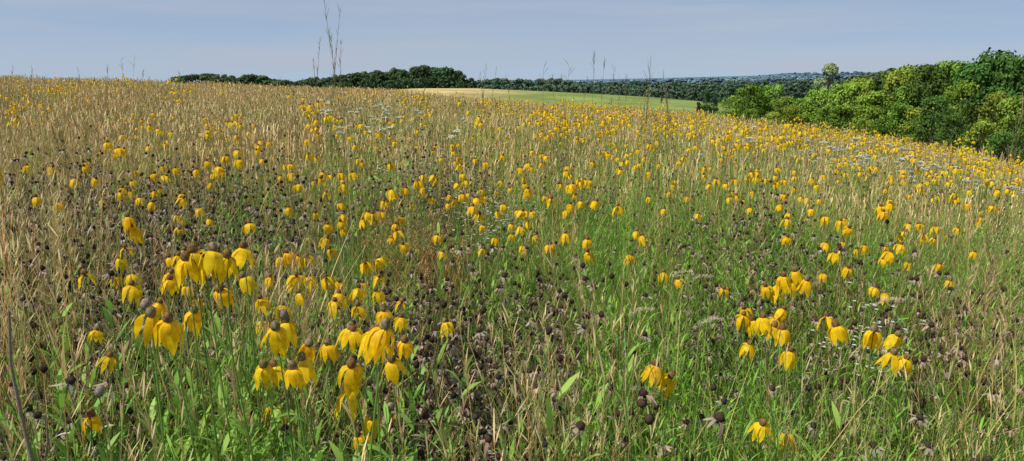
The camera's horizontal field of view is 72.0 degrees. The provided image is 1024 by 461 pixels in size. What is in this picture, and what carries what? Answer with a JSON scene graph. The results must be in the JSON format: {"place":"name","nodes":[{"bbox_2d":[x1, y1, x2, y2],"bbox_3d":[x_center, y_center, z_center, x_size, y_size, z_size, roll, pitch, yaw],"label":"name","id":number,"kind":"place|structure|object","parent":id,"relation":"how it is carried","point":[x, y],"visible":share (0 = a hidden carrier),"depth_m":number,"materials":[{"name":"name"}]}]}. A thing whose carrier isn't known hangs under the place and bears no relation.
{"place":"outdoors","nodes":[
{"label":"outdoors","id":0,"kind":"place"},
{"bbox_2d":[0,128,1023,460],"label":"green prairie grass","id":1,"kind":"structure","parent":0,"point":[554,273],"depth_m":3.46,"materials":[{"name":"green plant"}]},
{"bbox_2d":[0,73,1023,294],"bbox_3d":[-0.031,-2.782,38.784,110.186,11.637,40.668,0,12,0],"label":"meadow","id":2,"kind":"structure","parent":0,"point":[308,90],"depth_m":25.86,"materials":[{"name":"beige plant"}]},
{"bbox_2d":[0,0,1023,81],"label":"sky","id":3,"kind":"structure","parent":0,"point":[274,39],"materials":[{"name":"blue"}]},
{"bbox_2d":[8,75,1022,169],"bbox_3d":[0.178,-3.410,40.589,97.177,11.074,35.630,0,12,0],"label":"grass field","id":4,"kind":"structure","parent":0,"point":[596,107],"depth_m":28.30,"materials":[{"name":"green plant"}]},
{"bbox_2d":[102,72,1003,447],"bbox_3d":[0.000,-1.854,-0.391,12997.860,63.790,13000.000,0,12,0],"label":"ground","id":5,"kind":"structure","parent":0,"point":[588,98],"depth_m":194.42,"materials":[{"name":"plant"}]},
{"bbox_2d":[8,312,48,460],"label":"dead stem","id":6,"kind":"object","parent":5,"relation":"on","point":[25,433],"visible":1,"depth_m":1.33,"materials":[{"name":"brown plant"}]},
{"bbox_2d":[8,157,81,390],"bbox_3d":[-1.511,0.461,2.305,0.234,1.411,0.224,9,15,36],"label":"bluestem stalk","id":7,"kind":"object","parent":5,"relation":"on","point":[24,226],"visible":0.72,"depth_m":2.20,"materials":[{"name":"brown plant"}]},
{"bbox_2d":[82,408,102,460],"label":"yellow coneflower","id":8,"kind":"object","parent":5,"relation":"on","point":[94,422],"visible":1,"depth_m":1.65,"materials":[{"name":"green plant"}]},
{"bbox_2d":[76,131,111,384],"bbox_3d":[-1.687,0.299,2.913,0.179,1.453,0.282,-5,13,-23],"label":"bluestem stalk","id":9,"kind":"object","parent":5,"relation":"on","point":[85,215],"visible":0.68,"depth_m":2.76,"materials":[{"name":"brown plant"}]},
{"bbox_2d":[94,385,108,460],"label":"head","id":10,"kind":"object","parent":5,"relation":"on","point":[99,391],"visible":1,"depth_m":1.39,"materials":[{"name":"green plant"}]},
{"bbox_2d":[122,223,148,360],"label":"yellow coneflower","id":11,"kind":"object","parent":5,"relation":"on","point":[134,233],"visible":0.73,"depth_m":2.73,"materials":[{"name":"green plant"}]},
{"bbox_2d":[122,212,155,400],"bbox_3d":[-1.442,0.497,2.783,0.154,1.140,0.138,0,12,0],"label":"yellow coneflower","id":12,"kind":"object","parent":5,"relation":"on","point":[128,220],"visible":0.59,"depth_m":2.71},
{"bbox_2d":[134,306,165,460],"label":"yellow coneflower","id":13,"kind":"object","parent":5,"relation":"on","point":[151,320],"visible":0.95,"depth_m":1.29,"materials":[{"name":"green plant"}]},
{"bbox_2d":[140,298,163,453],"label":"yellow coneflower","id":14,"kind":"object","parent":5,"relation":"on","point":[145,303],"visible":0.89,"depth_m":1.42,"materials":[{"name":"green plant"}]},
{"bbox_2d":[153,311,196,460],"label":"yellow coneflower","id":15,"kind":"object","parent":5,"relation":"on","point":[169,328],"visible":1,"depth_m":1.27,"materials":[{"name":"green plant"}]},
{"bbox_2d":[174,251,210,460],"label":"yellow coneflower","id":16,"kind":"object","parent":5,"relation":"on","point":[183,267],"visible":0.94,"depth_m":1.42,"materials":[{"name":"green plant"}]},
{"bbox_2d":[179,305,208,453],"bbox_3d":[-0.840,0.717,1.924,0.174,1.133,0.218,0,12,0],"label":"yellow coneflower","id":17,"kind":"object","parent":5,"relation":"on","point":[197,318],"visible":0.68,"depth_m":1.72,"materials":[{"name":"plant"}]},
{"bbox_2d":[187,243,233,460],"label":"yellow coneflower","id":18,"kind":"object","parent":5,"relation":"on","point":[192,249],"visible":0.79,"depth_m":1.44,"materials":[{"name":"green plant"}]},
{"bbox_2d":[209,248,239,460],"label":"yellow coneflower","id":19,"kind":"object","parent":5,"relation":"on","point":[229,260],"visible":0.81,"depth_m":1.46,"materials":[{"name":"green plant"}]},
{"bbox_2d":[197,252,260,460],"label":"yellow coneflower","id":20,"kind":"object","parent":5,"relation":"on","point":[202,276],"visible":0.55,"depth_m":1.48,"materials":[{"name":"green plant"}]},
{"bbox_2d":[198,241,268,460],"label":"yellow coneflower","id":21,"kind":"object","parent":5,"relation":"on","point":[213,257],"visible":1,"depth_m":1.38,"materials":[{"name":"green plant"}]},
{"bbox_2d":[213,284,267,460],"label":"yellow coneflower","id":22,"kind":"object","parent":5,"relation":"on","point":[224,292],"visible":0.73,"depth_m":1.74,"materials":[{"name":"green plant"}]},
{"bbox_2d":[232,240,261,445],"bbox_3d":[-0.693,0.654,1.867,0.181,1.289,0.106,0,12,0],"label":"yellow coneflower","id":23,"kind":"object","parent":5,"relation":"on","point":[241,253],"visible":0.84,"depth_m":1.73,"materials":[{"name":"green plant"}]},
{"bbox_2d":[239,271,281,429],"bbox_3d":[-0.705,0.679,2.117,0.132,1.132,0.176,-5,13,-22],"label":"yellow coneflower","id":24,"kind":"object","parent":5,"relation":"on","point":[250,283],"visible":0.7,"depth_m":2.04,"materials":[{"name":"plant"}]},
{"bbox_2d":[254,359,281,460],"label":"yellow coneflower","id":25,"kind":"object","parent":5,"relation":"on","point":[265,372],"visible":1,"depth_m":1.59,"materials":[{"name":"plant"}]},
{"bbox_2d":[260,320,295,460],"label":"yellow coneflower","id":26,"kind":"object","parent":5,"relation":"on","point":[278,337],"visible":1,"depth_m":1.38,"materials":[{"name":"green plant"}]},
{"bbox_2d":[269,359,288,453],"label":"yellow coneflower","id":27,"kind":"object","parent":5,"relation":"on","point":[273,363],"visible":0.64,"depth_m":1.66,"materials":[{"name":"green plant"}]},
{"bbox_2d":[280,316,304,456],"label":"yellow coneflower","id":28,"kind":"object","parent":5,"relation":"on","point":[288,325],"visible":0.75,"depth_m":1.51,"materials":[{"name":"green plant"}]},
{"bbox_2d":[285,360,306,460],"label":"yellow coneflower","id":29,"kind":"object","parent":5,"relation":"on","point":[294,375],"visible":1,"depth_m":1.48,"materials":[{"name":"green plant"}]},
{"bbox_2d":[296,338,315,459],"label":"yellow coneflower","id":30,"kind":"object","parent":5,"relation":"on","point":[308,348],"visible":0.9,"depth_m":1.61,"materials":[{"name":"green plant"}]},
{"bbox_2d":[295,351,319,451],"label":"yellow coneflower","id":31,"kind":"object","parent":5,"relation":"on","point":[306,367],"visible":0.92,"depth_m":1.54,"materials":[{"name":"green plant"}]},
{"bbox_2d":[313,0,350,319],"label":"bluestem stalk","id":32,"kind":"object","parent":5,"relation":"on","point":[344,151],"visible":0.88,"depth_m":3.62,"materials":[{"name":"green plant"}]},
{"bbox_2d":[322,338,346,446],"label":"yellow coneflower","id":33,"kind":"object","parent":5,"relation":"on","point":[329,351],"visible":0.91,"depth_m":1.94,"materials":[{"name":"plant"}]},
{"bbox_2d":[322,321,355,460],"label":"yellow coneflower","id":34,"kind":"object","parent":5,"relation":"on","point":[344,334],"visible":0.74,"depth_m":1.69,"materials":[{"name":"plant"}]},
{"bbox_2d":[334,391,361,459],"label":"yellow coneflower","id":35,"kind":"object","parent":5,"relation":"on","point":[352,400],"visible":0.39,"depth_m":1.57,"materials":[{"name":"plant"}]},
{"bbox_2d":[338,358,368,459],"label":"yellow coneflower","id":36,"kind":"object","parent":5,"relation":"on","point":[354,373],"visible":1,"depth_m":1.36,"materials":[{"name":"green plant"}]},
{"bbox_2d":[362,411,377,459],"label":"yellow coneflower","id":37,"kind":"object","parent":5,"relation":"on","point":[367,421],"visible":0.81,"depth_m":1.61,"materials":[{"name":"plant"}]},
{"bbox_2d":[358,325,390,460],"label":"yellow coneflower","id":38,"kind":"object","parent":5,"relation":"on","point":[363,339],"visible":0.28,"depth_m":1.28,"materials":[{"name":"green plant"}]},
{"bbox_2d":[362,317,394,460],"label":"yellow coneflower","id":39,"kind":"object","parent":5,"relation":"on","point":[377,340],"visible":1,"depth_m":1.19,"materials":[{"name":"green plant"}]},
{"bbox_2d":[381,355,407,460],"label":"yellow coneflower","id":40,"kind":"object","parent":5,"relation":"on","point":[391,369],"visible":0.84,"depth_m":1.53,"materials":[{"name":"plant"}]},
{"bbox_2d":[391,335,413,457],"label":"yellow coneflower","id":41,"kind":"object","parent":5,"relation":"on","point":[405,347],"visible":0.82,"depth_m":1.81,"materials":[{"name":"plant"}]},
{"bbox_2d":[0,78,1010,460],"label":"yellow coneflower clusters","id":42,"kind":"object","parent":5,"relation":"on","point":[356,334],"visible":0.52,"depth_m":3.49,"materials":[{"name":"plant"}]},
{"bbox_2d":[0,134,1023,460],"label":"dried black eyed susans","id":43,"kind":"object","parent":5,"relation":"on","point":[430,352],"visible":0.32,"depth_m":2.89,"materials":[{"name":"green plant"}]},
{"bbox_2d":[0,137,1023,460],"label":"fine leaved forbs","id":44,"kind":"object","parent":5,"relation":"on","point":[740,411],"visible":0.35,"depth_m":2.73,"materials":[{"name":"green plant"}]},
{"bbox_2d":[0,111,1023,460],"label":"dry straw grass","id":45,"kind":"structure","parent":5,"relation":"on","point":[318,337],"depth_m":2.31,"materials":[{"name":"beige plant"}]},
{"bbox_2d":[0,147,1023,460],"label":"leafy forbs","id":46,"kind":"object","parent":5,"relation":"on","point":[272,437],"visible":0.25,"depth_m":1.97,"materials":[{"name":"green plant"}]},
{"bbox_2d":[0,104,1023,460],"bbox_3d":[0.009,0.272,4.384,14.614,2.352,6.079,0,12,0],"label":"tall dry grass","id":47,"kind":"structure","parent":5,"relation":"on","point":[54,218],"depth_m":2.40,"materials":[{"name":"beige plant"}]},
{"bbox_2d":[0,73,1023,262],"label":"yellow wildflowers","id":48,"kind":"object","parent":5,"relation":"on","point":[748,145],"visible":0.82,"depth_m":9.32,"materials":[{"name":"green plant"}]},
{"bbox_2d":[179,78,852,103],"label":"hazy tree line","id":49,"kind":"object","parent":5,"relation":"on","point":[679,90],"visible":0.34,"depth_m":366.80,"materials":[{"name":"plant"}]},
{"bbox_2d":[170,61,1003,113],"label":"distant tree line","id":50,"kind":"object","parent":5,"relation":"on","point":[423,76],"visible":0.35,"depth_m":270.09,"materials":[{"name":"plant"}]},
{"bbox_2d":[356,191,861,348],"bbox_3d":[0.477,0.442,3.750,2.617,1.230,1.061,4,12,18],"label":"rusty brown forb","id":51,"kind":"object","parent":5,"relation":"on","point":[431,251],"visible":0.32,"depth_m":3.75,"materials":[{"name":"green plant"}]},
{"bbox_2d":[285,148,998,450],"bbox_3d":[2.139,-0.108,7.379,4.631,1.720,8.892,9,15,35],"label":"white daisy fleabane","id":52,"kind":"object","parent":5,"relation":"on","point":[504,223],"visible":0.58,"depth_m":4.38,"materials":[{"name":"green plant"}]},
{"bbox_2d":[607,62,688,336],"bbox_3d":[0.491,0.284,2.605,0.236,1.813,0.297,-11,16,-43],"label":"bluestem stalk","id":53,"kind":"object","parent":5,"relation":"on","point":[641,186],"visible":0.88,"depth_m":2.63,"materials":[{"name":"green plant"}]},
{"bbox_2d":[640,358,664,460],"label":"yellow coneflower","id":54,"kind":"object","parent":5,"relation":"on","point":[647,373],"visible":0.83,"depth_m":1.75,"materials":[{"name":"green plant"}]},
{"bbox_2d":[619,112,705,415],"bbox_3d":[0.504,0.390,2.574,0.359,1.645,0.144,-7,14,-28],"label":"bluestem stalk","id":55,"kind":"object","parent":5,"relation":"on","point":[657,177],"visible":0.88,"depth_m":2.46,"materials":[{"name":"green plant"}]},
{"bbox_2d":[659,371,676,432],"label":"yellow coneflower","id":56,"kind":"object","parent":5,"relation":"on","point":[670,387],"visible":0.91,"depth_m":1.80,"materials":[{"name":"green plant"}]},
{"bbox_2d":[314,98,1023,247],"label":"queen annes lace","id":57,"kind":"object","parent":5,"relation":"on","point":[863,162],"visible":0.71,"depth_m":9.24,"materials":[{"name":"white plant"}]},
{"bbox_2d":[470,71,873,87],"bbox_3d":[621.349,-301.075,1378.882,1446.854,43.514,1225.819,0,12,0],"label":"hazy woodland","id":58,"kind":"object","parent":5,"relation":"on","point":[772,79],"visible":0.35,"depth_m":1002.62,"materials":[{"name":"plant"}]},
{"bbox_2d":[714,94,744,121],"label":"deciduous tree","id":59,"kind":"object","parent":5,"relation":"on","point":[731,99],"visible":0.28,"depth_m":93.90,"materials":[{"name":"green plant"}]},
{"bbox_2d":[731,84,770,122],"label":"deciduous tree","id":60,"kind":"object","parent":5,"relation":"on","point":[748,102],"visible":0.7,"depth_m":88.71,"materials":[{"name":"green plant"}]},
{"bbox_2d":[744,311,770,423],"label":"yellow coneflower","id":61,"kind":"object","parent":5,"relation":"on","point":[764,325],"visible":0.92,"depth_m":2.08,"materials":[{"name":"plant"}]},
{"bbox_2d":[747,418,773,460],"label":"yellow coneflower","id":62,"kind":"object","parent":5,"relation":"on","point":[760,428],"visible":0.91,"depth_m":1.83,"materials":[{"name":"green plant"}]},
{"bbox_2d":[739,271,791,460],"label":"yellow coneflower","id":63,"kind":"object","parent":5,"relation":"on","point":[783,280],"visible":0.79,"depth_m":2.37,"materials":[{"name":"plant"}]},
{"bbox_2d":[752,84,785,125],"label":"deciduous tree","id":64,"kind":"object","parent":5,"relation":"on","point":[768,92],"visible":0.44,"depth_m":90.09,"materials":[{"name":"green plant"}]},
{"bbox_2d":[761,320,778,453],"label":"yellow coneflower","id":65,"kind":"object","parent":5,"relation":"on","point":[775,329],"visible":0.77,"depth_m":2.07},
{"bbox_2d":[766,345,796,460],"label":"yellow coneflower","id":66,"kind":"object","parent":5,"relation":"on","point":[791,358],"visible":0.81,"depth_m":2.07,"materials":[{"name":"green plant"}]},
{"bbox_2d":[774,323,802,460],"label":"yellow coneflower","id":67,"kind":"object","parent":5,"relation":"on","point":[785,334],"visible":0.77,"depth_m":2.06,"materials":[{"name":"plant"}]},
{"bbox_2d":[779,426,798,460],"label":"yellow coneflower","id":68,"kind":"object","parent":5,"relation":"on","point":[784,442],"visible":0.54,"depth_m":1.90,"materials":[{"name":"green plant"}]},
{"bbox_2d":[768,96,810,123],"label":"deciduous tree","id":69,"kind":"object","parent":5,"relation":"on","point":[782,101],"visible":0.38,"depth_m":85.80,"materials":[{"name":"green plant"}]},
{"bbox_2d":[785,266,802,433],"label":"yellow coneflower","id":70,"kind":"object","parent":5,"relation":"on","point":[796,276],"visible":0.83,"depth_m":2.43,"materials":[{"name":"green plant"}]},
{"bbox_2d":[778,105,810,129],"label":"deciduous tree","id":71,"kind":"object","parent":5,"relation":"on","point":[792,110],"visible":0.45,"depth_m":77.65,"materials":[{"name":"green plant"}]},
{"bbox_2d":[779,97,814,126],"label":"deciduous tree","id":72,"kind":"object","parent":5,"relation":"on","point":[801,102],"visible":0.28,"depth_m":83.63,"materials":[{"name":"green plant"}]},
{"bbox_2d":[788,275,811,456],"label":"yellow coneflower","id":73,"kind":"object","parent":5,"relation":"on","point":[806,284],"visible":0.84,"depth_m":2.42,"materials":[{"name":"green plant"}]},
{"bbox_2d":[803,88,831,128],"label":"deciduous tree","id":74,"kind":"object","parent":5,"relation":"on","point":[813,94],"visible":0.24,"depth_m":85.64,"materials":[{"name":"green plant"}]},
{"bbox_2d":[809,105,845,136],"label":"deciduous tree","id":75,"kind":"object","parent":5,"relation":"on","point":[831,110],"visible":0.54,"depth_m":75.47,"materials":[{"name":"green plant"}]},
{"bbox_2d":[816,62,839,123],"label":"cottonwood tree","id":76,"kind":"object","parent":5,"relation":"on","point":[831,68],"visible":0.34,"depth_m":86.38,"materials":[{"name":"green plant"}]},
{"bbox_2d":[821,319,849,460],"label":"yellow coneflower","id":77,"kind":"object","parent":5,"relation":"on","point":[835,331],"visible":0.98,"depth_m":1.72,"materials":[{"name":"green plant"}]},
{"bbox_2d":[809,82,865,132],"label":"deciduous tree","id":78,"kind":"object","parent":5,"relation":"on","point":[841,90],"visible":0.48,"depth_m":78.17,"materials":[{"name":"green plant"}]},
{"bbox_2d":[835,324,882,460],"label":"yellow coneflower","id":79,"kind":"object","parent":5,"relation":"on","point":[872,336],"visible":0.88,"depth_m":1.87,"materials":[{"name":"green plant"}]},
{"bbox_2d":[840,77,885,130],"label":"deciduous tree","id":80,"kind":"object","parent":5,"relation":"on","point":[864,84],"visible":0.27,"depth_m":78.84,"materials":[{"name":"green plant"}]},
{"bbox_2d":[844,105,888,140],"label":"deciduous tree","id":81,"kind":"object","parent":5,"relation":"on","point":[875,111],"visible":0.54,"depth_m":70.15,"materials":[{"name":"green plant"}]},
{"bbox_2d":[842,90,891,135],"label":"deciduous tree","id":82,"kind":"object","parent":5,"relation":"on","point":[873,96],"visible":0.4,"depth_m":75.14,"materials":[{"name":"green plant"}]},
{"bbox_2d":[853,71,909,140],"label":"deciduous tree","id":83,"kind":"object","parent":5,"relation":"on","point":[892,79],"visible":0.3,"depth_m":75.15,"materials":[{"name":"green plant"}]},
{"bbox_2d":[874,348,903,460],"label":"yellow coneflower","id":84,"kind":"object","parent":5,"relation":"on","point":[894,355],"visible":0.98,"depth_m":2.00,"materials":[{"name":"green plant"}]},
{"bbox_2d":[882,330,902,460],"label":"yellow coneflower","id":85,"kind":"object","parent":5,"relation":"on","point":[892,340],"visible":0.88,"depth_m":2.18,"materials":[{"name":"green plant"}]},
{"bbox_2d":[869,101,917,146],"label":"deciduous tree","id":86,"kind":"object","parent":5,"relation":"on","point":[900,109],"visible":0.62,"depth_m":67.69,"materials":[{"name":"green plant"}]},
{"bbox_2d":[883,85,928,139],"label":"deciduous tree","id":87,"kind":"object","parent":5,"relation":"on","point":[903,99],"visible":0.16,"depth_m":71.77,"materials":[{"name":"green plant"}]},
{"bbox_2d":[892,353,920,458],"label":"yellow coneflower","id":88,"kind":"object","parent":5,"relation":"on","point":[907,363],"visible":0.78,"depth_m":2.18,"materials":[{"name":"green plant"}]},
{"bbox_2d":[896,107,938,150],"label":"deciduous tree","id":89,"kind":"object","parent":5,"relation":"on","point":[915,114],"visible":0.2,"depth_m":65.13,"materials":[{"name":"green plant"}]},
{"bbox_2d":[884,63,953,143],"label":"deciduous tree","id":90,"kind":"object","parent":5,"relation":"on","point":[927,72],"visible":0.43,"depth_m":70.69,"materials":[{"name":"green plant"}]},
{"bbox_2d":[909,95,965,150],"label":"deciduous tree","id":91,"kind":"object","parent":5,"relation":"on","point":[937,100],"visible":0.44,"depth_m":62.69,"materials":[{"name":"green plant"}]},
{"bbox_2d":[923,60,964,106],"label":"deciduous tree","id":92,"kind":"object","parent":5,"relation":"on","point":[952,65],"visible":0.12,"depth_m":72.84,"materials":[{"name":"green plant"}]},
{"bbox_2d":[878,103,1023,445],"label":"bluestem stalk","id":93,"kind":"object","parent":5,"relation":"on","point":[1008,155],"visible":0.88,"depth_m":2.05,"materials":[{"name":"beige plant"}]},
{"bbox_2d":[933,113,969,157],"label":"deciduous tree","id":94,"kind":"object","parent":5,"relation":"on","point":[955,129],"visible":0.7,"depth_m":55.48,"materials":[{"name":"green plant"}]},
{"bbox_2d":[941,79,983,148],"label":"deciduous tree","id":95,"kind":"object","parent":5,"relation":"on","point":[967,86],"visible":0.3,"depth_m":66.35,"materials":[{"name":"green plant"}]},
{"bbox_2d":[931,99,993,153],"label":"deciduous tree","id":96,"kind":"object","parent":5,"relation":"on","point":[965,104],"visible":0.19,"depth_m":58.18,"materials":[{"name":"green plant"}]},
{"bbox_2d":[928,61,1013,141],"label":"deciduous tree","id":97,"kind":"object","parent":5,"relation":"on","point":[968,71],"visible":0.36,"depth_m":66.33,"materials":[{"name":"green plant"}]},
{"bbox_2d":[957,120,1000,157],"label":"deciduous tree","id":98,"kind":"object","parent":5,"relation":"on","point":[988,128],"visible":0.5,"depth_m":51.32,"materials":[{"name":"green plant"}]},
{"bbox_2d":[957,206,1010,460],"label":"bluestem stalk","id":99,"kind":"object","parent":5,"relation":"on","point":[979,326],"visible":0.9,"depth_m":1.85,"materials":[{"name":"beige plant"}]},
{"bbox_2d":[948,47,1022,112],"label":"deciduous tree","id":100,"kind":"object","parent":5,"relation":"on","point":[1000,56],"visible":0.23,"depth_m":67.20,"materials":[{"name":"green plant"}]},
{"bbox_2d":[963,90,1014,160],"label":"deciduous tree","id":101,"kind":"object","parent":5,"relation":"on","point":[994,98],"visible":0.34,"depth_m":57.13,"materials":[{"name":"green plant"}]},
{"bbox_2d":[966,181,1016,460],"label":"bluestem stalk","id":102,"kind":"object","parent":5,"relation":"on","point":[978,201],"visible":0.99,"depth_m":1.78,"materials":[{"name":"beige plant"}]},
{"bbox_2d":[968,92,1023,458],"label":"bluestem stalk","id":103,"kind":"object","parent":5,"relation":"on","point":[999,250],"visible":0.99,"depth_m":1.56,"materials":[{"name":"beige plant"}]},
{"bbox_2d":[982,52,1023,159],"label":"deciduous tree","id":104,"kind":"object","parent":5,"relation":"on","point":[1011,68],"visible":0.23,"depth_m":62.17,"materials":[{"name":"green plant"}]},
{"bbox_2d":[983,130,1023,161],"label":"deciduous tree","id":105,"kind":"object","parent":5,"relation":"on","point":[996,141],"visible":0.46,"depth_m":47.38,"materials":[{"name":"green plant"}]},
{"bbox_2d":[993,95,1023,162],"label":"deciduous tree","id":106,"kind":"object","parent":5,"relation":"on","point":[1011,103],"visible":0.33,"depth_m":52.91,"materials":[{"name":"green plant"}]},
{"bbox_2d":[1004,130,1023,167],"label":"deciduous tree","id":107,"kind":"object","parent":5,"relation":"on","point":[1021,139],"visible":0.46,"depth_m":45.08,"materials":[{"name":"green plant"}]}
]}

